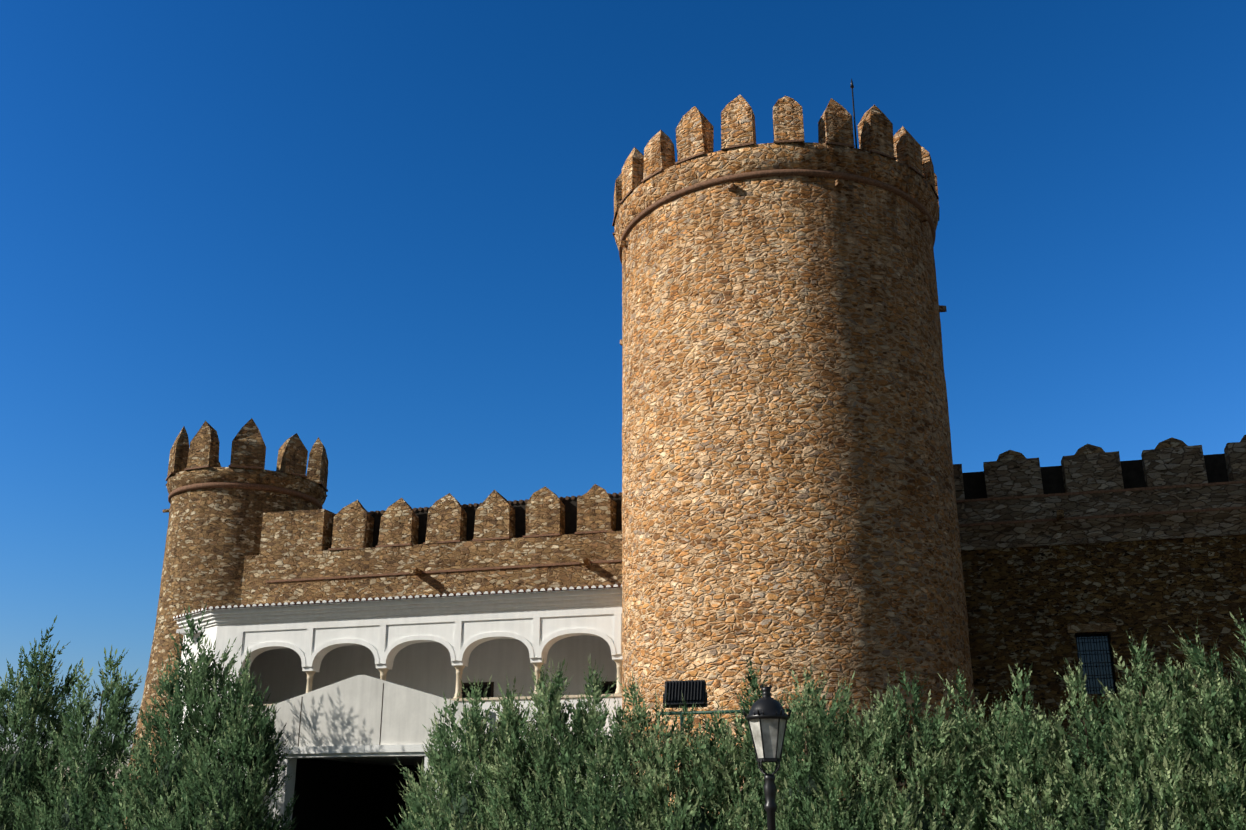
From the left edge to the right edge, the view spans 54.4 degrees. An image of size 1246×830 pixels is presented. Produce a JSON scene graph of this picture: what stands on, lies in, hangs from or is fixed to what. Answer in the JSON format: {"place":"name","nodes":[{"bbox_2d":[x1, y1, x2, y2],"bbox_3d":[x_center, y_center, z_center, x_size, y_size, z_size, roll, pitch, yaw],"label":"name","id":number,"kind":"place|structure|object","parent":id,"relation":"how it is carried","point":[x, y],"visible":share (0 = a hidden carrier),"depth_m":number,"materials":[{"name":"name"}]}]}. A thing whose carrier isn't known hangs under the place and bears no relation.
{"place":"outdoors","nodes":[
{"label":"outdoors","id":0,"kind":"place"},
{"bbox_2d":[0,603,1245,829],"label":"trees","id":1,"kind":"object","parent":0,"point":[876,757],"depth_m":17.33,"materials":[{"name":"green plant"}]},
{"bbox_2d":[0,0,1245,785],"label":"sky","id":2,"kind":"structure","parent":0,"point":[381,232],"materials":[{"name":"blue"}]},
{"bbox_2d":[612,79,980,814],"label":"keep tower","id":3,"kind":"structure","parent":0,"point":[788,489],"depth_m":33.46,"materials":[{"name":"stone"}]},
{"label":"terrain","id":4,"kind":"structure","parent":0,"visible":0},
{"bbox_2d":[122,418,327,828],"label":"corner tower","id":5,"kind":"structure","parent":4,"relation":"on","point":[216,510],"depth_m":46.05,"materials":[{"name":"stone"}]},
{"bbox_2d":[173,589,621,786],"bbox_3d":[-7.155,10.752,39.067,16.930,8.778,4.254,-5,-19,15],"label":"arcade","id":6,"kind":"object","parent":4,"relation":"on","point":[422,645],"visible":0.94,"depth_m":39.36},
{"bbox_2d":[173,584,621,619],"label":"roof tiles","id":7,"kind":"object","parent":6,"relation":"on","point":[419,597],"visible":0.5,"depth_m":38.33,"materials":[{"name":"white tile"}]},
{"bbox_2d":[240,655,622,697],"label":"columns","id":8,"kind":"structure","parent":6,"relation":"attached to","point":[459,666],"depth_m":37.50,"materials":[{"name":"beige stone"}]},
{"bbox_2d":[461,681,616,697],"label":"loggia doors","id":9,"kind":"structure","parent":6,"relation":"in","point":[490,691],"depth_m":40.89,"materials":[{"name":"black"}]},
{"bbox_2d":[238,675,564,829],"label":"gate porch","id":10,"kind":"object","parent":4,"relation":"on","point":[352,738],"visible":0.46,"depth_m":21.23,"materials":[{"name":"white paint"}]},
{"bbox_2d":[656,680,801,780],"bbox_3d":[1.614,5.887,17.719,2.300,3.986,0.257,-5,-19,15],"label":"floodlight mast","id":11,"kind":"object","parent":4,"relation":"on","point":[692,691],"visible":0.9,"depth_m":18.40,"materials":[{"name":"black metal"}]},
{"bbox_2d":[239,435,1245,814],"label":"curtain wall","id":12,"kind":"structure","parent":4,"relation":"on","point":[1087,555],"depth_m":37.42,"materials":[{"name":"stone"}]},
{"bbox_2d":[743,683,791,829],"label":"street lamp","id":13,"kind":"object","parent":4,"relation":"on","point":[767,717],"visible":1,"depth_m":13.23,"materials":[{"name":"black metal"}]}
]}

